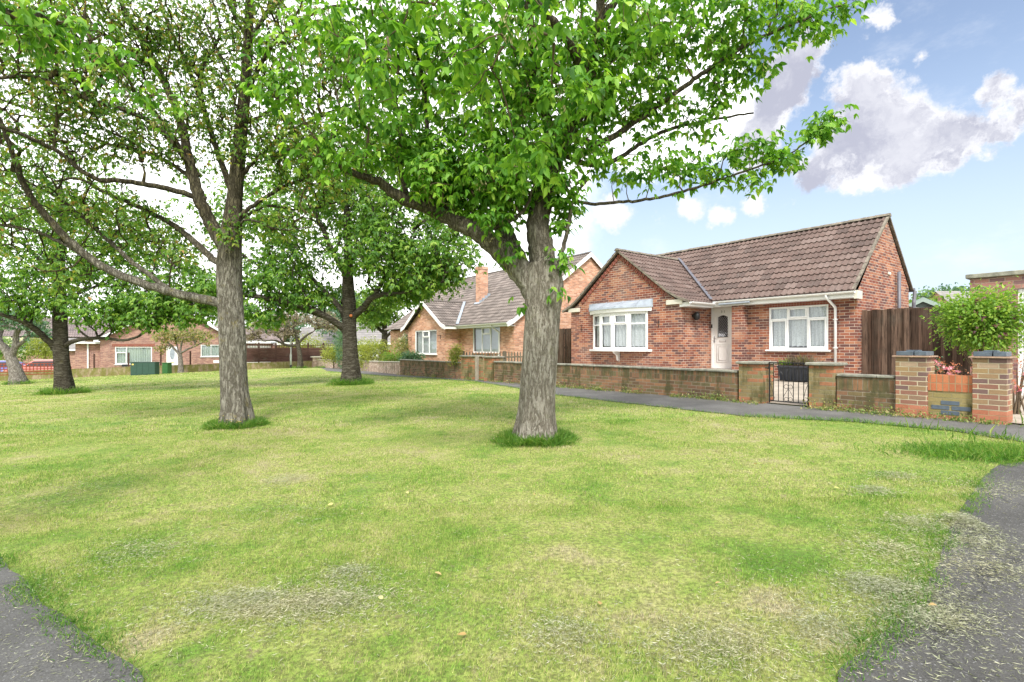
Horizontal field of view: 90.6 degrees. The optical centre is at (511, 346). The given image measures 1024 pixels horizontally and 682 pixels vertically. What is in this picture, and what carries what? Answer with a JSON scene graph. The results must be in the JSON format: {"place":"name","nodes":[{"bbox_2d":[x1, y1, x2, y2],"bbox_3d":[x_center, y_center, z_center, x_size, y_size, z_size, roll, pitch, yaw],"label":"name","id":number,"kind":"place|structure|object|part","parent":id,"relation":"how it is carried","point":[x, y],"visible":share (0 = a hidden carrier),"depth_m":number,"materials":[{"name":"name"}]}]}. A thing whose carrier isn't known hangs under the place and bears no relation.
{"place":"outdoors","nodes":[
{"label":"outdoors","id":0,"kind":"place"},
{"bbox_2d":[0,558,143,681],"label":"pavement","id":1,"kind":"structure","parent":0,"point":[9,626],"depth_m":2.27,"materials":[{"name":"grey asphalt"}]},
{"bbox_2d":[0,368,1023,681],"bbox_3d":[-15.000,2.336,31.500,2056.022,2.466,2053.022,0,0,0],"label":"ground","id":2,"kind":"structure","parent":0,"point":[636,594],"depth_m":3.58,"materials":[{"name":"green plant"}]},
{"bbox_2d":[0,360,24,371],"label":"parked car","id":3,"kind":"object","parent":2,"relation":"on","point":[3,361],"visible":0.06,"depth_m":41.71,"materials":[{"name":"blue paint"}]},
{"bbox_2d":[0,336,44,362],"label":"garden shrub","id":4,"kind":"object","parent":2,"relation":"on","point":[9,343],"visible":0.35,"depth_m":51.69,"materials":[{"name":"green plant"}]},
{"bbox_2d":[0,308,51,384],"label":"ornamental tree","id":5,"kind":"object","parent":2,"relation":"on","point":[15,370],"visible":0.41,"depth_m":26.86,"materials":[{"name":"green plant"}]},
{"bbox_2d":[23,338,52,358],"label":"garden shrub","id":6,"kind":"object","parent":2,"relation":"on","point":[43,348],"visible":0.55,"depth_m":51.55,"materials":[{"name":"green plant"}]},
{"bbox_2d":[4,359,71,371],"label":"parked car","id":7,"kind":"object","parent":2,"relation":"on","point":[42,361],"visible":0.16,"depth_m":42.55,"materials":[{"name":"red paint"}]},
{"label":"windows","id":8,"kind":"part","parent":7,"relation":"part of","materials":[{"name":"glass"}]},
{"bbox_2d":[0,336,92,368],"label":"brick house","id":9,"kind":"structure","parent":2,"relation":"on","point":[72,353],"depth_m":63.79,"materials":[{"name":"red brick"}]},
{"bbox_2d":[0,366,129,380],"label":"garden wall","id":10,"kind":"structure","parent":2,"relation":"on","point":[97,372],"depth_m":40.18,"materials":[{"name":"brick"}]},
{"bbox_2d":[0,363,52,374],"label":"trellis","id":11,"kind":"object","parent":10,"relation":"on","point":[33,366],"visible":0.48,"depth_m":38.37,"materials":[{"name":"red wood"}]},
{"bbox_2d":[0,0,191,143],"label":"maple tree","id":12,"kind":"object","parent":2,"relation":"on","point":[29,23],"visible":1,"depth_m":3.96,"materials":[{"name":"green plant"}]},
{"bbox_2d":[0,131,217,393],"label":"cherry tree","id":13,"kind":"object","parent":2,"relation":"on","point":[125,310],"visible":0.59,"depth_m":17.01,"materials":[{"name":"green plant"}]},
{"bbox_2d":[0,317,218,368],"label":"gabled house","id":14,"kind":"structure","parent":2,"relation":"on","point":[108,353],"depth_m":45.29,"materials":[{"name":"red brick"}]},
{"bbox_2d":[115,347,151,364],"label":"window","id":15,"kind":"structure","parent":14,"relation":"in","point":[137,354],"depth_m":45.29,"materials":[{"name":"white plastic"}]},
{"bbox_2d":[166,346,177,365],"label":"door","id":16,"kind":"structure","parent":14,"relation":"in","point":[171,356],"depth_m":46.96,"materials":[{"name":"white plastic"}]},
{"bbox_2d":[201,345,218,356],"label":"window","id":17,"kind":"structure","parent":14,"relation":"in","point":[213,351],"depth_m":48.84,"materials":[{"name":"white plastic"}]},
{"bbox_2d":[78,284,146,318],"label":"broadleaf tree","id":18,"kind":"object","parent":2,"relation":"on","point":[110,292],"visible":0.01,"depth_m":72.10,"materials":[{"name":"green plant"}]},
{"bbox_2d":[130,362,158,375],"bbox_3d":[-28.064,1.707,38.750,1.934,1.135,0.560,0,0,0],"label":"utility cabinet","id":19,"kind":"object","parent":2,"relation":"on","point":[143,368],"visible":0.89,"depth_m":38.49,"materials":[{"name":"green metal"}]},
{"bbox_3d":[-28.760,1.657,38.492,0.424,0.875,0.013,0,0,0],"label":"cabinet door","id":20,"kind":"part","parent":19,"relation":"part of","materials":[{"name":"green paint"}]},
{"bbox_3d":[-28.291,1.657,38.492,0.424,0.875,0.013,0,0,0],"label":"cabinet door","id":21,"kind":"part","parent":19,"relation":"part of","materials":[{"name":"green paint"}]},
{"bbox_3d":[-27.823,1.657,38.492,0.424,0.875,0.013,0,0,0],"label":"cabinet door","id":22,"kind":"part","parent":19,"relation":"part of","materials":[{"name":"green paint"}]},
{"bbox_3d":[-27.354,1.657,38.492,0.424,0.875,0.013,0,0,0],"label":"cabinet door","id":23,"kind":"part","parent":19,"relation":"part of","materials":[{"name":"green paint"}]},
{"bbox_2d":[162,362,171,373],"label":"utility cabinet","id":24,"kind":"object","parent":2,"relation":"on","point":[166,367],"visible":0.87,"depth_m":40.50,"materials":[{"name":"green metal"}]},
{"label":"cabinet door","id":25,"kind":"part","parent":24,"relation":"part of","materials":[{"name":"green paint"}]},
{"bbox_2d":[150,325,217,372],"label":"ornamental tree","id":26,"kind":"object","parent":2,"relation":"on","point":[178,337],"visible":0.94,"depth_m":42.34,"materials":[{"name":"green plant"}]},
{"bbox_2d":[0,0,412,424],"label":"lichened tree","id":27,"kind":"object","parent":2,"relation":"on","point":[228,303],"visible":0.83,"depth_m":8.56,"materials":[{"name":"green plant"}]},
{"bbox_2d":[177,282,254,326],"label":"broadleaf tree","id":28,"kind":"object","parent":2,"relation":"on","point":[216,324],"depth_m":71.89,"materials":[{"name":"green plant"}]},
{"bbox_2d":[159,361,311,373],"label":"garden wall","id":29,"kind":"structure","parent":2,"relation":"on","point":[215,367],"depth_m":46.83,"materials":[{"name":"brick"}]},
{"bbox_2d":[214,326,285,344],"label":"brick house","id":30,"kind":"structure","parent":2,"relation":"on","point":[268,337],"depth_m":69.22,"materials":[{"name":"white paint"}]},
{"bbox_2d":[246,341,274,362],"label":"garage","id":31,"kind":"structure","parent":2,"relation":"on","point":[250,343],"depth_m":55.98,"materials":[{"name":"white brick"}]},
{"bbox_2d":[247,346,270,362],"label":"garage door","id":32,"kind":"structure","parent":31,"relation":"in","point":[247,346],"depth_m":55.97,"materials":[{"name":"white plastic"}]},
{"bbox_2d":[285,312,291,367],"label":"street lamp","id":33,"kind":"object","parent":2,"relation":"on","point":[290,352],"visible":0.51,"depth_m":47.75,"materials":[{"name":"black metal"}]},
{"bbox_2d":[246,342,337,361],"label":"panel fence","id":34,"kind":"object","parent":2,"relation":"on","point":[259,354],"visible":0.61,"depth_m":48.89,"materials":[{"name":"brown wood"}]},
{"bbox_2d":[245,307,339,367],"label":"ornamental tree","id":35,"kind":"object","parent":2,"relation":"on","point":[290,332],"visible":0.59,"depth_m":45.83,"materials":[{"name":"green plant"}]},
{"bbox_2d":[272,310,313,341],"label":"broadleaf tree","id":36,"kind":"object","parent":2,"relation":"on","point":[299,328],"visible":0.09,"depth_m":76.39,"materials":[{"name":"plant"}]},
{"bbox_2d":[271,342,314,347],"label":"garage","id":37,"kind":"structure","parent":2,"relation":"on","point":[288,343],"depth_m":56.55,"materials":[{"name":"white brick"}]},
{"bbox_2d":[278,332,329,347],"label":"garden shrub","id":38,"kind":"object","parent":2,"relation":"on","point":[312,341],"visible":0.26,"depth_m":53.94,"materials":[{"name":"green plant"}]},
{"bbox_2d":[310,356,320,367],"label":"corner pier","id":39,"kind":"structure","parent":2,"relation":"on","point":[314,361],"depth_m":49.63,"materials":[{"name":"brick"}]},
{"bbox_2d":[300,327,342,359],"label":"cream house","id":40,"kind":"structure","parent":2,"relation":"on","point":[304,330],"depth_m":60.99,"materials":[{"name":"white paint"}]},
{"bbox_2d":[167,112,489,382],"bbox_3d":[-6.278,-3.307,19.212,11.383,9.501,7.244,0,0,0],"label":"cherry tree","id":41,"kind":"object","parent":2,"relation":"on","point":[424,274],"visible":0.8,"depth_m":17.37,"materials":[{"name":"green plant"}]},
{"bbox_2d":[307,287,374,345],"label":"broadleaf tree","id":42,"kind":"object","parent":2,"relation":"on","point":[338,314],"visible":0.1,"depth_m":56.44,"materials":[{"name":"plant"}]},
{"bbox_2d":[317,359,399,374],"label":"garden wall","id":43,"kind":"structure","parent":2,"relation":"on","point":[391,367],"depth_m":27.64,"materials":[{"name":"brick"}]},
{"bbox_2d":[357,336,375,370],"bbox_3d":[-8.878,0.419,31.029,1.747,2.147,1.599,0,0,0],"label":"garden shrub","id":44,"kind":"object","parent":2,"relation":"on","point":[360,350],"visible":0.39,"depth_m":30.74,"materials":[{"name":"green plant"}]},
{"bbox_2d":[356,321,392,360],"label":"beige house","id":45,"kind":"structure","parent":2,"relation":"on","point":[363,333],"depth_m":52.53,"materials":[{"name":"white paint"}]},
{"bbox_2d":[400,359,460,378],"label":"garden wall","id":46,"kind":"structure","parent":2,"relation":"on","point":[411,367],"depth_m":21.21,"materials":[{"name":"brick"}]},
{"bbox_2d":[445,339,465,378],"bbox_3d":[-2.204,0.480,19.553,0.869,1.616,0.973,0,0,38],"label":"garden shrub","id":47,"kind":"object","parent":2,"relation":"on","point":[454,352],"visible":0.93,"depth_m":19.52,"materials":[{"name":"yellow plant"}]},
{"bbox_2d":[459,355,484,379],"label":"gate pier","id":48,"kind":"structure","parent":2,"relation":"on","point":[467,366],"depth_m":18.69,"materials":[{"name":"brick"}]},
{"bbox_2d":[475,357,478,379],"bbox_3d":[-1.269,0.885,18.302,0.110,1.060,0.110,0,0,-37],"label":"wooden post","id":49,"kind":"object","parent":2,"relation":"on","point":[476,368],"visible":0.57,"depth_m":18.26,"materials":[{"name":"beige wood"}]},
{"bbox_2d":[462,351,521,361],"bbox_3d":[-0.310,0.742,20.117,3.420,1.164,0.130,0,0,-22],"label":"picket fence","id":50,"kind":"object","parent":2,"relation":"on","point":[504,353],"visible":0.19,"depth_m":20.07,"materials":[{"name":"wood"}]},
{"bbox_2d":[384,251,602,362],"bbox_3d":[-0.457,-1.461,30.430,10.901,6.621,13.657,0,0,-37],"label":"brick bungalow","id":51,"kind":"object","parent":2,"relation":"on","point":[480,316],"visible":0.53,"depth_m":25.90,"materials":[{"name":"orange brick"}]},
{"bbox_2d":[415,330,436,354],"bbox_3d":[-4.523,-0.253,27.588,0.580,1.355,2.679,0,0,-37],"label":"window","id":52,"kind":"structure","parent":51,"relation":"in","point":[425,340],"depth_m":27.61,"materials":[{"name":"white plastic"}]},
{"bbox_2d":[471,327,499,353],"bbox_3d":[-1.088,-0.342,24.426,0.580,1.335,2.489,0,0,-37],"label":"window","id":53,"kind":"structure","parent":51,"relation":"in","point":[484,339],"depth_m":24.55,"materials":[{"name":"white plastic"}]},
{"bbox_2d":[482,356,504,381],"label":"gate pier","id":54,"kind":"structure","parent":2,"relation":"on","point":[489,368],"depth_m":17.62,"materials":[{"name":"brick"}]},
{"bbox_2d":[0,428,1023,681],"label":"grass clippings","id":55,"kind":"object","parent":2,"relation":"on","point":[310,602],"depth_m":2.58,"materials":[{"name":"beige plant"}]},
{"bbox_2d":[227,0,876,440],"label":"maple tree","id":56,"kind":"object","parent":2,"relation":"on","point":[483,186],"visible":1,"depth_m":6.52,"materials":[{"name":"green plant"}]},
{"bbox_2d":[494,361,738,400],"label":"garden wall","id":57,"kind":"structure","parent":2,"relation":"on","point":[669,381],"depth_m":12.35,"materials":[{"name":"brick"}]},
{"bbox_2d":[322,368,1023,441],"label":"footpath","id":58,"kind":"structure","parent":2,"relation":"on","point":[718,406],"depth_m":9.31,"materials":[{"name":"grey asphalt"}]},
{"bbox_2d":[317,344,341,367],"bbox_3d":[-13.373,0.647,37.947,2.507,1.920,1.976,0,0,0],"label":"garden shrub","id":59,"kind":"object","parent":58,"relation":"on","point":[329,354],"visible":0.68,"depth_m":37.84,"materials":[{"name":"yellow plant"}]},
{"bbox_2d":[331,330,357,368],"bbox_3d":[-11.724,-0.002,36.007,2.558,3.167,2.268,0,0,0],"label":"garden shrub","id":60,"kind":"object","parent":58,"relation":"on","point":[338,347],"visible":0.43,"depth_m":35.74,"materials":[{"name":"green plant"}]},
{"bbox_2d":[395,372,1023,426],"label":"weeds","id":61,"kind":"object","parent":58,"relation":"on","point":[886,411],"visible":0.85,"depth_m":8.85,"materials":[{"name":"green plant"}]},
{"bbox_2d":[562,213,918,378],"bbox_3d":[9.041,-1.211,18.749,11.240,5.121,9.672,0,0,-37],"label":"brick bungalow","id":62,"kind":"object","parent":2,"relation":"on","point":[814,291],"visible":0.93,"depth_m":15.50,"materials":[{"name":"red brick"}]},
{"bbox_2d":[593,314,610,348],"bbox_3d":[3.233,-0.540,18.041,0.480,1.280,0.629,0,0,-13],"label":"window","id":63,"kind":"structure","parent":62,"relation":"in","point":[597,316],"depth_m":18.17,"materials":[{"name":"white plastic"}]},
{"bbox_2d":[600,313,622,348],"bbox_3d":[3.431,-0.540,17.507,0.496,1.280,0.629,0,0,-29],"label":"window","id":64,"kind":"structure","parent":62,"relation":"in","point":[607,323],"depth_m":17.52,"materials":[{"name":"white plastic"}]},
{"bbox_2d":[612,312,635,348],"bbox_3d":[3.773,-0.540,17.050,0.496,1.280,0.629,0,0,-45],"label":"window","id":65,"kind":"structure","parent":62,"relation":"in","point":[620,319],"depth_m":16.98,"materials":[{"name":"white plastic"}]},
{"bbox_2d":[629,311,647,348],"bbox_3d":[4.229,-0.540,16.709,0.629,1.280,0.480,0,0,30],"label":"window","id":66,"kind":"structure","parent":62,"relation":"in","point":[638,320],"depth_m":16.61,"materials":[{"name":"white plastic"}]},
{"bbox_2d":[711,307,731,368],"bbox_3d":[6.658,-0.320,16.009,0.119,2.020,0.780,0,0,-37],"label":"door","id":67,"kind":"structure","parent":62,"relation":"in","point":[721,318],"depth_m":16.04,"materials":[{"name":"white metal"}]},
{"bbox_2d":[765,304,830,351],"bbox_3d":[8.141,-0.522,14.291,0.580,1.295,1.726,0,0,-37],"label":"window","id":68,"kind":"structure","parent":62,"relation":"in","point":[804,328],"depth_m":14.25,"materials":[{"name":"white plastic"}]},
{"bbox_2d":[735,361,776,403],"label":"gate pier","id":69,"kind":"structure","parent":2,"relation":"on","point":[753,380],"depth_m":10.12,"materials":[{"name":"brick"}]},
{"bbox_2d":[765,362,808,405],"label":"iron gate","id":70,"kind":"structure","parent":69,"relation":"attached to","point":[807,379],"depth_m":9.71,"materials":[{"name":"black metal"}]},
{"bbox_2d":[805,362,847,409],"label":"gate pier","id":71,"kind":"structure","parent":2,"relation":"on","point":[822,380],"depth_m":9.10,"materials":[{"name":"brick"}]},
{"bbox_2d":[836,373,894,413],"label":"garden wall","id":72,"kind":"structure","parent":2,"relation":"on","point":[859,391],"depth_m":8.60,"materials":[{"name":"brick"}]},
{"bbox_2d":[892,350,937,417],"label":"brick pier","id":73,"kind":"structure","parent":2,"relation":"on","point":[914,369],"depth_m":8.05,"materials":[{"name":"brick"}]},
{"bbox_2d":[909,287,940,303],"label":"broadleaf tree","id":74,"kind":"object","parent":2,"relation":"on","point":[923,293],"visible":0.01,"depth_m":73.32,"materials":[{"name":"green plant"}]},
{"bbox_2d":[909,290,957,305],"bbox_3d":[16.970,-0.607,19.998,2.156,3.358,1.973,0,0,21],"label":"shrub","id":75,"kind":"object","parent":2,"relation":"on","point":[932,298],"visible":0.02,"depth_m":20.10,"materials":[{"name":"green plant"}]},
{"bbox_2d":[917,282,969,296],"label":"broadleaf tree","id":76,"kind":"object","parent":2,"relation":"on","point":[955,288],"visible":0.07,"depth_m":62.03,"materials":[{"name":"green plant"}]},
{"bbox_2d":[935,356,955,374],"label":"rose bush","id":77,"kind":"object","parent":2,"relation":"on","point":[948,369],"visible":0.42,"depth_m":8.79,"materials":[{"name":"pink plant"}]},
{"bbox_2d":[928,291,969,302],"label":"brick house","id":78,"kind":"structure","parent":2,"relation":"on","point":[938,293],"depth_m":45.36,"materials":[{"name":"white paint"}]},
{"bbox_2d":[928,374,972,420],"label":"garden wall","id":79,"kind":"structure","parent":2,"relation":"on","point":[950,394],"depth_m":7.71,"materials":[{"name":"orange brick"}]},
{"bbox_2d":[941,360,971,374],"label":"rose bush","id":80,"kind":"object","parent":2,"relation":"on","point":[956,370],"visible":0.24,"depth_m":8.51,"materials":[{"name":"pink plant"}]},
{"bbox_2d":[905,411,1023,443],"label":"grass stalks","id":81,"kind":"object","parent":2,"relation":"on","point":[991,429],"depth_m":6.34,"materials":[{"name":"green plant"}]},
{"bbox_2d":[968,350,1016,424],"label":"brick pier","id":82,"kind":"structure","parent":2,"relation":"on","point":[992,385],"depth_m":7.31,"materials":[{"name":"brick"}]},
{"bbox_2d":[965,270,1023,394],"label":"garage","id":83,"kind":"structure","parent":2,"relation":"on","point":[991,279],"depth_m":9.73,"materials":[{"name":"brick"}]},
{"bbox_2d":[1013,359,1023,413],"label":"rose bush","id":84,"kind":"object","parent":2,"relation":"on","point":[1017,403],"visible":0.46,"depth_m":7.88,"materials":[{"name":"pink plant"}]},
{"bbox_2d":[0,365,1023,681],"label":"long grass","id":85,"kind":"structure","parent":0,"point":[980,451],"depth_m":4.30,"materials":[{"name":"green plant"}]},
{"bbox_2d":[0,0,1023,341],"label":"sky","id":86,"kind":"structure","parent":0,"point":[935,144],"materials":[{"name":"blue"}]},
{"bbox_2d":[777,365,806,381],"bbox_3d":[7.643,0.701,13.571,0.440,0.410,0.894,0,0,-37],"label":"planter","id":87,"kind":"object","parent":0,"point":[791,373],"visible":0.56,"depth_m":13.50,"materials":[{"name":"black plastic"}]},
{"bbox_2d":[780,354,823,365],"bbox_3d":[7.723,0.329,13.504,0.652,0.334,1.230,0,0,-37],"label":"potted plant","id":88,"kind":"object","parent":87,"relation":"in","point":[800,359],"visible":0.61,"depth_m":13.41,"materials":[{"name":"green plant"}]},
{"bbox_2d":[767,378,1023,423],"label":"garden paving","id":89,"kind":"structure","parent":0,"point":[1018,418],"depth_m":11.05,"materials":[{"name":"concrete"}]},
{"bbox_2d":[862,306,969,374],"bbox_3d":[9.877,-0.021,12.102,0.150,1.882,2.636,0,0,-37],"label":"board fence","id":90,"kind":"object","parent":89,"relation":"on","point":[887,334],"visible":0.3,"depth_m":12.53,"materials":[{"name":"brown wood"}]},
{"bbox_2d":[909,297,940,307],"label":"garden shed","id":91,"kind":"structure","parent":89,"relation":"on","point":[922,302],"depth_m":16.47,"materials":[{"name":"grey wood"}]},
{"bbox_2d":[919,275,1023,368],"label":"flowering shrub","id":92,"kind":"object","parent":89,"relation":"on","point":[988,321],"visible":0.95,"depth_m":8.98,"materials":[{"name":"green plant"}]},
{"bbox_2d":[838,462,1023,681],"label":"footpath","id":93,"kind":"structure","parent":0,"point":[1013,519],"depth_m":2.37,"materials":[{"name":"grey asphalt"}]},
{"bbox_2d":[935,356,943,373],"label":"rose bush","id":94,"kind":"object","parent":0,"point":[937,369],"visible":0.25,"depth_m":9.07,"materials":[{"name":"pink plant"}]},
{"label":"garden ground","id":95,"kind":"structure","parent":0,"visible":0},
{"bbox_2d":[358,334,396,368],"bbox_3d":[-7.990,0.322,29.977,2.477,2.226,2.209,0,0,0],"label":"garden shrub","id":96,"kind":"object","parent":95,"relation":"on","point":[377,346],"visible":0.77,"depth_m":29.82,"materials":[{"name":"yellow plant"}]},
{"bbox_2d":[356,279,406,357],"bbox_3d":[-9.742,-2.179,38.284,5.429,7.763,5.749,0,0,36],"label":"broadleaf tree","id":97,"kind":"object","parent":95,"relation":"on","point":[379,326],"visible":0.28,"depth_m":37.64,"materials":[{"name":"green plant"}]},
{"bbox_2d":[378,348,402,364],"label":"garden shrub","id":98,"kind":"object","parent":95,"relation":"on","point":[392,357],"visible":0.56,"depth_m":26.87,"materials":[{"name":"green plant"}]},
{"bbox_2d":[387,334,410,360],"bbox_3d":[-6.462,0.309,29.041,1.706,2.071,1.417,0,0,0],"label":"garden shrub","id":99,"kind":"object","parent":95,"relation":"on","point":[402,347],"visible":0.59,"depth_m":28.86,"materials":[{"name":"green plant"}]},
{"bbox_2d":[391,331,407,352],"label":"garden shrub","id":100,"kind":"object","parent":95,"relation":"on","point":[405,335],"visible":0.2,"depth_m":30.77,"materials":[{"name":"green plant"}]},
{"bbox_2d":[397,350,430,360],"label":"garden shrub","id":101,"kind":"object","parent":95,"relation":"on","point":[414,355],"visible":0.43,"depth_m":26.32,"materials":[{"name":"green plant"}]},
{"bbox_2d":[403,264,437,312],"bbox_3d":[-6.935,-2.682,40.091,5.212,8.758,6.698,0,0,0],"label":"broadleaf tree","id":102,"kind":"object","parent":95,"relation":"on","point":[410,309],"visible":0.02,"depth_m":39.17,"materials":[{"name":"green plant"}]},
{"bbox_2d":[557,328,570,363],"bbox_3d":[2.043,0.134,21.422,0.079,1.832,4.075,0,0,-27],"label":"board fence","id":103,"kind":"object","parent":95,"relation":"on","point":[562,349],"visible":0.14,"depth_m":21.07,"materials":[{"name":"brown wood"}]}
]}

